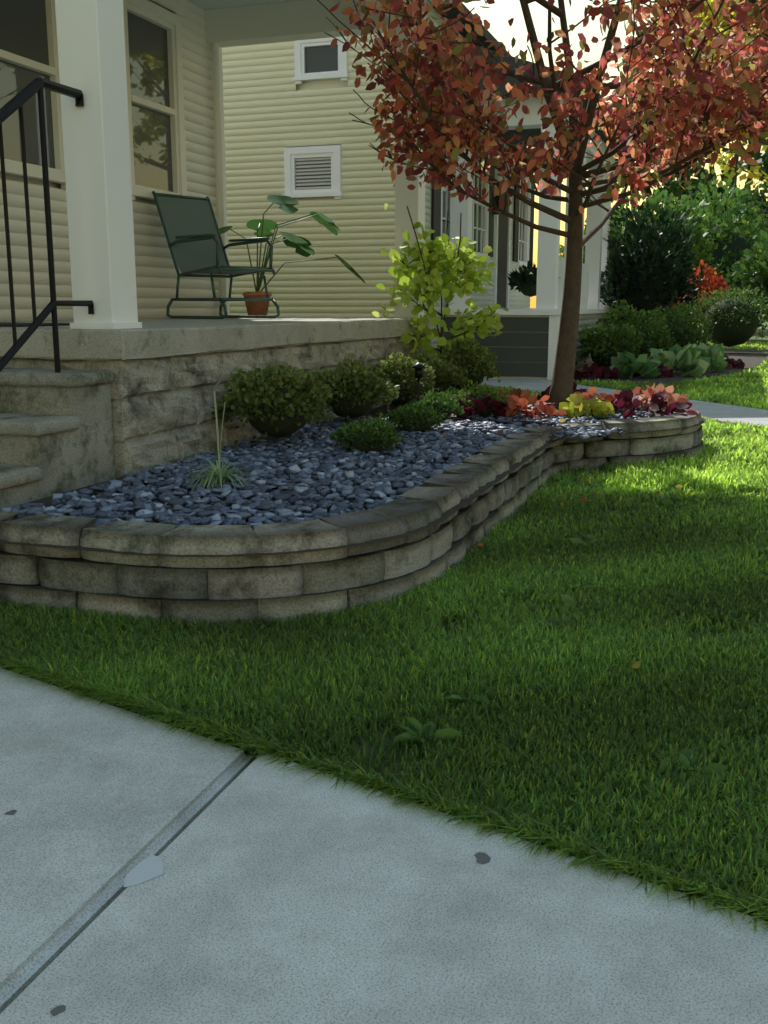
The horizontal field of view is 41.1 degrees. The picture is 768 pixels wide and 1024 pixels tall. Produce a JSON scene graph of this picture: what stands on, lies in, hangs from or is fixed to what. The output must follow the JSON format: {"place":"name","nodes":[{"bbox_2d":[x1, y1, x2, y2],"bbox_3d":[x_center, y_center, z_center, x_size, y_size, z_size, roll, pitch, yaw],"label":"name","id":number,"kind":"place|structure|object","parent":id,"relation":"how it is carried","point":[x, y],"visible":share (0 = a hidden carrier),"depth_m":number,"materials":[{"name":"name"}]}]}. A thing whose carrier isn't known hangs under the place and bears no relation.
{"place":"outdoors","nodes":[
{"label":"outdoors","id":0,"kind":"place"},
{"bbox_2d":[0,323,69,326],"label":"base trim","id":1,"kind":"structure","parent":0,"point":[27,324],"depth_m":5.44,"materials":[{"name":"black"}]},
{"bbox_2d":[0,368,114,509],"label":"porch steps","id":2,"kind":"structure","parent":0,"point":[56,433],"depth_m":4.62,"materials":[{"name":"grey stone"}]},
{"bbox_2d":[0,77,93,372],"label":"stair railing","id":3,"kind":"object","parent":2,"relation":"on","point":[22,97],"visible":1,"depth_m":4.42,"materials":[{"name":"black metal"}]},
{"bbox_2d":[0,0,175,321],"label":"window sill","id":4,"kind":"structure","parent":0,"point":[40,182],"depth_m":7.68,"materials":[{"name":"beige wood"}]},
{"bbox_2d":[212,43,226,311],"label":"trim","id":5,"kind":"structure","parent":4,"relation":"attached to","point":[218,143],"depth_m":9.74,"materials":[{"name":"white"}]},
{"bbox_2d":[222,33,394,316],"bbox_3d":[-4.846,-4.615,14.793,11.000,4.600,0.009,4,12,19],"label":"house siding","id":6,"kind":"object","parent":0,"point":[271,113],"visible":0.28,"depth_m":13.51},
{"bbox_2d":[285,79,522,268],"bbox_3d":[-3.564,-5.201,18.582,10.930,4.950,7.930,4,12,19],"label":"window trim","id":7,"kind":"structure","parent":6,"relation":"attached to","point":[321,84],"depth_m":13.31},
{"bbox_2d":[283,36,530,307],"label":"neighbour window frames","id":8,"kind":"structure","parent":6,"relation":"attached to","point":[292,154],"depth_m":13.43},
{"bbox_2d":[295,157,330,189],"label":"vent louvers","id":9,"kind":"object","parent":8,"relation":"in","point":[314,173],"visible":1,"depth_m":13.45,"materials":[{"name":"white plastic"}]},
{"bbox_2d":[305,45,337,72],"bbox_3d":[-0.794,-5.816,13.159,0.470,0.320,0.010,4,12,19],"label":"upper window glass","id":10,"kind":"object","parent":8,"relation":"in","point":[321,58],"visible":1,"depth_m":13.16,"materials":[{"name":"grey glass"}]},
{"bbox_2d":[295,151,524,260],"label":"window","id":11,"kind":"structure","parent":8,"relation":"in","point":[444,214],"depth_m":14.69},
{"bbox_2d":[442,152,527,260],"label":"window muntins","id":12,"kind":"object","parent":8,"relation":"attached to","point":[481,228],"visible":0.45,"depth_m":16.45,"materials":[{"name":"white wood"}]},
{"bbox_2d":[187,0,480,9],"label":"porch ceiling","id":13,"kind":"structure","parent":0,"point":[210,4],"depth_m":9.24,"materials":[{"name":"white paint"}]},
{"bbox_2d":[0,404,705,556],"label":"bed soil","id":14,"kind":"structure","parent":0,"point":[383,410],"depth_m":4.25,"materials":[{"name":"brown soil"}]},
{"bbox_2d":[177,390,261,493],"bbox_3d":[-0.734,-0.236,4.467,0.466,0.594,0.483,4,12,19],"label":"liriope clump","id":15,"kind":"object","parent":14,"relation":"on","point":[218,475],"visible":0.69,"depth_m":4.45,"materials":[{"name":"green plant"}]},
{"bbox_2d":[0,416,626,530],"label":"slate chips","id":16,"kind":"object","parent":14,"relation":"on","point":[316,453],"visible":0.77,"depth_m":4.54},
{"bbox_2d":[210,362,333,442],"bbox_3d":[-0.608,-0.587,5.749,0.670,0.527,0.726,4,12,19],"label":"boxwood shrub","id":17,"kind":"object","parent":16,"relation":"on","point":[278,403],"visible":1,"depth_m":5.61,"materials":[{"name":"green plant"}]},
{"bbox_2d":[310,357,399,419],"bbox_3d":[-0.243,-0.806,6.747,0.667,0.418,0.600,-11,16,-43],"label":"boxwood shrub","id":18,"kind":"object","parent":16,"relation":"on","point":[358,390],"visible":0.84,"depth_m":6.63,"materials":[{"name":"green plant"}]},
{"bbox_2d":[329,415,406,456],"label":"shrub","id":19,"kind":"object","parent":16,"relation":"on","point":[366,437],"visible":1,"depth_m":5.42,"materials":[{"name":"green plant"}]},
{"bbox_2d":[371,352,437,405],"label":"boxwood shrub","id":20,"kind":"object","parent":14,"relation":"on","point":[399,371],"visible":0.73,"depth_m":7.57,"materials":[{"name":"green plant"}]},
{"bbox_2d":[382,402,445,431],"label":"shrub","id":21,"kind":"object","parent":14,"relation":"on","point":[409,417],"visible":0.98,"depth_m":6.31,"materials":[{"name":"green plant"}]},
{"bbox_2d":[412,362,424,401],"bbox_3d":[0.246,-0.858,7.293,0.092,0.410,0.092,10,15,41],"label":"solar path light","id":22,"kind":"object","parent":14,"relation":"on","point":[418,366],"visible":0.92,"depth_m":7.25,"materials":[{"name":"black metal"}]},
{"bbox_2d":[411,388,464,419],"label":"shrub","id":23,"kind":"object","parent":14,"relation":"on","point":[442,403],"visible":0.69,"depth_m":6.95,"materials":[{"name":"green plant"}]},
{"bbox_2d":[372,203,507,356],"bbox_3d":[0.424,-1.862,9.134,1.172,1.657,1.393,-2,12,-8],"label":"lime shrub","id":24,"kind":"object","parent":14,"relation":"in","point":[435,258],"visible":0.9,"depth_m":8.85,"materials":[{"name":"green plant"}]},
{"bbox_2d":[415,350,469,396],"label":"boxwood shrub","id":25,"kind":"object","parent":14,"relation":"on","point":[447,374],"visible":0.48,"depth_m":8.34,"materials":[{"name":"green plant"}]},
{"bbox_2d":[437,336,501,393],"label":"boxwood shrub","id":26,"kind":"object","parent":14,"relation":"on","point":[477,361],"visible":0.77,"depth_m":8.85,"materials":[{"name":"green plant"}]},
{"bbox_2d":[441,380,512,416],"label":"shrub","id":27,"kind":"object","parent":14,"relation":"on","point":[478,394],"visible":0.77,"depth_m":7.24,"materials":[{"name":"green plant"}]},
{"bbox_2d":[450,394,515,418],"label":"heuchera plant","id":28,"kind":"object","parent":14,"relation":"on","point":[500,410],"visible":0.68,"depth_m":7.12,"materials":[{"name":"red plant"}]},
{"bbox_2d":[480,388,529,403],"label":"heuchera plant","id":29,"kind":"object","parent":14,"relation":"on","point":[517,392],"visible":0.13,"depth_m":7.94,"materials":[{"name":"plant"}]},
{"bbox_2d":[504,389,565,420],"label":"heuchera plant","id":30,"kind":"object","parent":14,"relation":"on","point":[517,404],"visible":0.9,"depth_m":7.16,"materials":[{"name":"orange plant"}]},
{"bbox_2d":[317,0,767,409],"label":"dogwood tree","id":31,"kind":"object","parent":14,"relation":"on","point":[726,97],"visible":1,"depth_m":6.73,"materials":[{"name":"red plant"}]},
{"bbox_2d":[450,401,670,426],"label":"gravel","id":32,"kind":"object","parent":14,"relation":"on","point":[519,417],"visible":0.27,"depth_m":7.09,"materials":[{"name":"grey gravel"}]},
{"bbox_2d":[530,381,595,405],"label":"heuchera plant","id":33,"kind":"object","parent":32,"relation":"on","point":[545,392],"visible":0.16,"depth_m":8.17,"materials":[{"name":"plant"}]},
{"bbox_2d":[556,393,614,419],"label":"heuchera plant","id":34,"kind":"object","parent":14,"relation":"on","point":[594,406],"visible":0.9,"depth_m":7.21,"materials":[{"name":"yellow plant"}]},
{"bbox_2d":[574,386,627,411],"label":"heuchera plant","id":35,"kind":"object","parent":14,"relation":"on","point":[591,393],"visible":0.23,"depth_m":7.77,"materials":[{"name":"orange plant"}]},
{"bbox_2d":[611,389,697,418],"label":"heuchera plant","id":36,"kind":"object","parent":14,"relation":"on","point":[625,399],"visible":0.9,"depth_m":7.25,"materials":[{"name":"red plant"}]},
{"bbox_2d":[626,383,688,411],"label":"heuchera plant","id":37,"kind":"object","parent":14,"relation":"on","point":[672,397],"visible":0.5,"depth_m":7.63,"materials":[{"name":"plant"}]},
{"bbox_2d":[0,341,767,910],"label":"lawn grass","id":38,"kind":"structure","parent":0,"point":[666,585],"depth_m":2.98,"materials":[{"name":"green plant"}]},
{"bbox_2d":[0,752,767,1023],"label":"walk slab","id":39,"kind":"structure","parent":0,"point":[271,895],"depth_m":1.67,"materials":[{"name":"concrete"}]},
{"bbox_2d":[124,855,162,886],"bbox_3d":[-0.430,0.653,1.855,0.061,0.001,0.112,4,12,19],"label":"concrete patch","id":40,"kind":"object","parent":39,"relation":"on","point":[149,868],"visible":1,"depth_m":1.86,"materials":[{"name":"grey concrete"}]},
{"bbox_2d":[424,8,533,355],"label":"house wall","id":41,"kind":"structure","parent":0,"point":[517,299],"depth_m":17.05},
{"bbox_2d":[433,3,510,55],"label":"neighbour roof","id":42,"kind":"structure","parent":41,"relation":"on","point":[452,13],"depth_m":14.62,"materials":[{"name":"grey"}]},
{"bbox_2d":[431,150,534,307],"bbox_3d":[1.840,-4.664,17.186,0.170,2.450,7.090,4,12,19],"label":"shuttered door","id":43,"kind":"structure","parent":41,"relation":"attached to","point":[502,246],"depth_m":17.98,"materials":[{"name":"grey wood"}]},
{"bbox_2d":[211,314,767,855],"bbox_3d":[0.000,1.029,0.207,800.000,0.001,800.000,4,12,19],"label":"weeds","id":44,"kind":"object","parent":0,"point":[395,734],"depth_m":2.54,"materials":[{"name":"green plant"}]},
{"bbox_2d":[0,667,253,1013],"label":"walk slab","id":45,"kind":"structure","parent":44,"relation":"on","point":[103,800],"depth_m":2.15,"materials":[{"name":"concrete"}]},
{"bbox_2d":[5,810,490,1015],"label":"pavement stains","id":46,"kind":"object","parent":45,"relation":"on","point":[482,857],"visible":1,"depth_m":1.90,"materials":[{"name":"grey concrete"}]},
{"bbox_2d":[0,334,431,477],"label":"porch foundation blocks","id":47,"kind":"structure","parent":44,"relation":"on","point":[162,414],"depth_m":5.38,"materials":[{"name":"grey stone"}]},
{"bbox_2d":[0,317,435,360],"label":"porch floor","id":48,"kind":"structure","parent":47,"relation":"on","point":[157,337],"depth_m":5.55,"materials":[{"name":"grey concrete"}]},
{"bbox_2d":[0,0,219,321],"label":"house siding","id":49,"kind":"object","parent":48,"relation":"on","point":[156,278],"visible":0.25,"depth_m":8.90,"materials":[{"name":"beige plastic"}]},
{"bbox_2d":[0,0,229,314],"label":"house window frames","id":50,"kind":"structure","parent":49,"relation":"attached to","point":[155,14],"depth_m":8.59,"materials":[{"name":"beige wood"}]},
{"bbox_2d":[0,0,172,191],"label":"window glass","id":51,"kind":"object","parent":50,"relation":"in","point":[23,28],"visible":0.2,"depth_m":7.61,"materials":[{"name":"glass"}]},
{"bbox_2d":[152,191,279,318],"bbox_3d":[-1.420,-2.175,8.668,0.911,1.055,0.630,10,15,40],"label":"glider chair","id":52,"kind":"object","parent":48,"relation":"on","point":[197,247],"visible":1,"depth_m":8.72,"materials":[{"name":"teal"}]},
{"bbox_2d":[55,0,425,328],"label":"porch columns","id":53,"kind":"structure","parent":48,"relation":"on","point":[92,62],"depth_m":4.77,"materials":[{"name":"white wood"}]},
{"bbox_2d":[205,0,425,46],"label":"porch beams","id":54,"kind":"structure","parent":53,"relation":"on","point":[273,22],"depth_m":9.29,"materials":[{"name":"white wood"}]},
{"bbox_2d":[219,195,365,314],"bbox_3d":[-0.841,-2.348,9.505,1.285,1.066,1.142,4,12,19],"label":"monstera plant","id":55,"kind":"object","parent":48,"relation":"on","point":[262,227],"visible":0.88,"depth_m":9.49,"materials":[{"name":"green plant"}]},
{"bbox_2d":[0,397,703,626],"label":"retaining wall","id":56,"kind":"structure","parent":44,"relation":"on","point":[244,588],"depth_m":3.54,"materials":[{"name":"grey stone"}]},
{"bbox_2d":[0,646,767,931],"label":"grass edge","id":57,"kind":"object","parent":44,"relation":"on","point":[254,748],"visible":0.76,"depth_m":2.14,"materials":[{"name":"green plant"}]},
{"bbox_2d":[248,408,762,668],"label":"fallen leaves","id":58,"kind":"object","parent":44,"relation":"on","point":[636,665],"visible":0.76,"depth_m":5.78,"materials":[{"name":"brown plant"}]},
{"bbox_2d":[443,315,590,380],"bbox_3d":[2.578,-2.896,17.348,1.630,0.920,5.880,4,12,19],"label":"neighbour porch","id":59,"kind":"object","parent":44,"relation":"on","point":[517,377],"visible":0.14,"depth_m":14.55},
{"bbox_2d":[443,317,548,376],"bbox_3d":[1.588,-2.359,14.615,1.530,0.828,0.032,4,12,19],"label":"porch skirting","id":60,"kind":"object","parent":59,"relation":"attached to","point":[521,337],"visible":0.57,"depth_m":14.49,"materials":[{"name":"grey wood"}]},
{"bbox_2d":[560,313,606,369],"bbox_3d":[3.369,-2.865,17.066,0.010,0.870,5.900,4,12,19],"label":"porch skirt","id":61,"kind":"object","parent":59,"relation":"attached to","point":[587,320],"visible":0.3,"depth_m":16.97,"materials":[{"name":"grey wood"}]},
{"bbox_2d":[393,421,767,785],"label":"lawn weeds","id":62,"kind":"object","parent":44,"relation":"on","point":[450,733],"visible":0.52,"depth_m":2.55,"materials":[{"name":"green plant"}]},
{"bbox_2d":[559,208,670,320],"bbox_3d":[4.951,-5.056,22.213,2.462,3.077,2.488,-4,12,-21],"label":"tree","id":63,"kind":"object","parent":44,"relation":"on","point":[561,249],"visible":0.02,"depth_m":21.58,"materials":[{"name":"green plant"}]},
{"bbox_2d":[480,378,767,427],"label":"neighbour walk","id":64,"kind":"structure","parent":44,"relation":"on","point":[726,412],"depth_m":10.45,"materials":[{"name":"grey concrete"}]},
{"bbox_2d":[600,200,702,322],"bbox_3d":[4.883,-4.243,19.002,1.979,3.014,2.169,4,12,19],"label":"bush","id":65,"kind":"object","parent":44,"relation":"on","point":[647,275],"visible":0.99,"depth_m":18.59,"materials":[{"name":"green plant"}]},
{"bbox_2d":[611,188,723,313],"bbox_3d":[7.308,-6.283,27.905,3.728,5.028,4.034,4,12,19],"label":"shrub","id":66,"kind":"object","parent":44,"relation":"on","point":[677,207],"visible":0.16,"depth_m":26.99,"materials":[{"name":"green plant"}]},
{"bbox_2d":[574,349,767,383],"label":"bed mulch","id":67,"kind":"object","parent":44,"relation":"on","point":[750,358],"visible":0.09,"depth_m":16.43,"materials":[{"name":"brown wood"}]},
{"bbox_2d":[574,363,618,380],"bbox_3d":[3.036,-2.007,14.726,0.678,0.270,0.677,-5,12,-22],"label":"heuchera","id":68,"kind":"object","parent":67,"relation":"on","point":[602,372],"visible":0.95,"depth_m":14.64,"materials":[{"name":"red plant"}]},
{"bbox_2d":[575,323,643,369],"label":"boxwood","id":69,"kind":"object","parent":67,"relation":"on","point":[604,345],"visible":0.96,"depth_m":15.50,"materials":[{"name":"green plant"}]},
{"bbox_2d":[610,351,661,378],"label":"hosta plant","id":70,"kind":"object","parent":67,"relation":"on","point":[627,364],"visible":0.98,"depth_m":14.75,"materials":[{"name":"green plant"}]},
{"bbox_2d":[596,300,680,357],"bbox_3d":[4.005,-2.877,16.507,1.360,1.086,1.419,-2,12,-9],"label":"boxwood","id":71,"kind":"object","parent":67,"relation":"on","point":[655,333],"visible":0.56,"depth_m":16.31,"materials":[{"name":"green plant"}]},
{"bbox_2d":[633,364,674,376],"bbox_3d":[4.002,-2.100,15.232,0.660,0.233,0.653,4,12,19],"label":"heuchera","id":72,"kind":"object","parent":67,"relation":"on","point":[666,372],"visible":0.41,"depth_m":15.11,"materials":[{"name":"red plant"}]},
{"bbox_2d":[646,302,718,353],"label":"boxwood","id":73,"kind":"object","parent":67,"relation":"on","point":[683,331],"visible":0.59,"depth_m":17.36,"materials":[{"name":"green plant"}]},
{"bbox_2d":[672,259,730,315],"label":"red shrub","id":74,"kind":"object","parent":67,"relation":"on","point":[714,283],"visible":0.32,"depth_m":24.99,"materials":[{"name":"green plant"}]},
{"bbox_2d":[688,342,731,371],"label":"hosta plant","id":75,"kind":"object","parent":67,"relation":"on","point":[716,354],"visible":0.38,"depth_m":16.24,"materials":[{"name":"green plant"}]},
{"bbox_2d":[688,284,767,346],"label":"boxwood","id":76,"kind":"object","parent":67,"relation":"on","point":[735,321],"visible":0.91,"depth_m":22.45,"materials":[{"name":"green plant"}]},
{"bbox_2d":[725,355,744,368],"bbox_3d":[5.761,-2.532,17.301,0.642,0.269,0.686,4,12,19],"label":"heuchera","id":77,"kind":"object","parent":67,"relation":"on","point":[739,363],"visible":0.38,"depth_m":17.20,"materials":[{"name":"red plant"}]},
{"bbox_2d":[649,343,710,376],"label":"hosta plant","id":78,"kind":"object","parent":44,"relation":"on","point":[688,359],"visible":0.88,"depth_m":15.34,"materials":[{"name":"green plant"}]},
{"bbox_2d":[672,304,698,329],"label":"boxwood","id":79,"kind":"object","parent":44,"relation":"on","point":[685,311],"visible":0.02,"depth_m":20.27,"materials":[{"name":"green plant"}]},
{"bbox_2d":[615,0,767,221],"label":"tree","id":80,"kind":"object","parent":44,"relation":"on","point":[675,188],"visible":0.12,"depth_m":44.49,"materials":[{"name":"green plant"}]},
{"bbox_2d":[652,0,767,190],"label":"tree","id":81,"kind":"object","parent":44,"relation":"on","point":[725,167],"visible":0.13,"depth_m":21.11,"materials":[{"name":"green plant"}]},
{"bbox_2d":[655,178,767,318],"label":"shrub","id":82,"kind":"object","parent":44,"relation":"on","point":[731,244],"visible":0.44,"depth_m":31.35,"materials":[{"name":"green plant"}]},
{"bbox_2d":[673,169,767,313],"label":"tree","id":83,"kind":"object","parent":44,"relation":"on","point":[748,187],"visible":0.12,"depth_m":39.32,"materials":[{"name":"green plant"}]},
{"bbox_2d":[724,229,767,337],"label":"shrub","id":84,"kind":"object","parent":44,"relation":"on","point":[758,263],"visible":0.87,"depth_m":28.33,"materials":[{"name":"green plant"}]},
{"bbox_2d":[442,97,614,379],"bbox_3d":[2.613,-4.313,17.039,1.709,3.780,6.020,4,12,19],"label":"white porch woodwork","id":85,"kind":"object","parent":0,"point":[551,264],"visible":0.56,"depth_m":14.42,"materials":[{"name":"white wood"}]},
{"bbox_2d":[439,35,627,157],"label":"porch roof","id":86,"kind":"structure","parent":85,"relation":"on","point":[501,88],"depth_m":13.56,"materials":[{"name":"grey"}]},
{"bbox_2d":[507,260,560,296],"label":"hanging plant","id":87,"kind":"object","parent":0,"point":[523,280],"visible":0.65,"depth_m":15.32,"materials":[{"name":"green plant"}]},
{"bbox_2d":[462,0,767,307],"label":"sky","id":88,"kind":"structure","parent":0,"point":[498,15],"materials":[{"name":"white"}]},
{"bbox_2d":[719,57,767,189],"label":"tree","id":89,"kind":"object","parent":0,"point":[761,159],"visible":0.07,"depth_m":37.36,"materials":[{"name":"green plant"}]}
]}

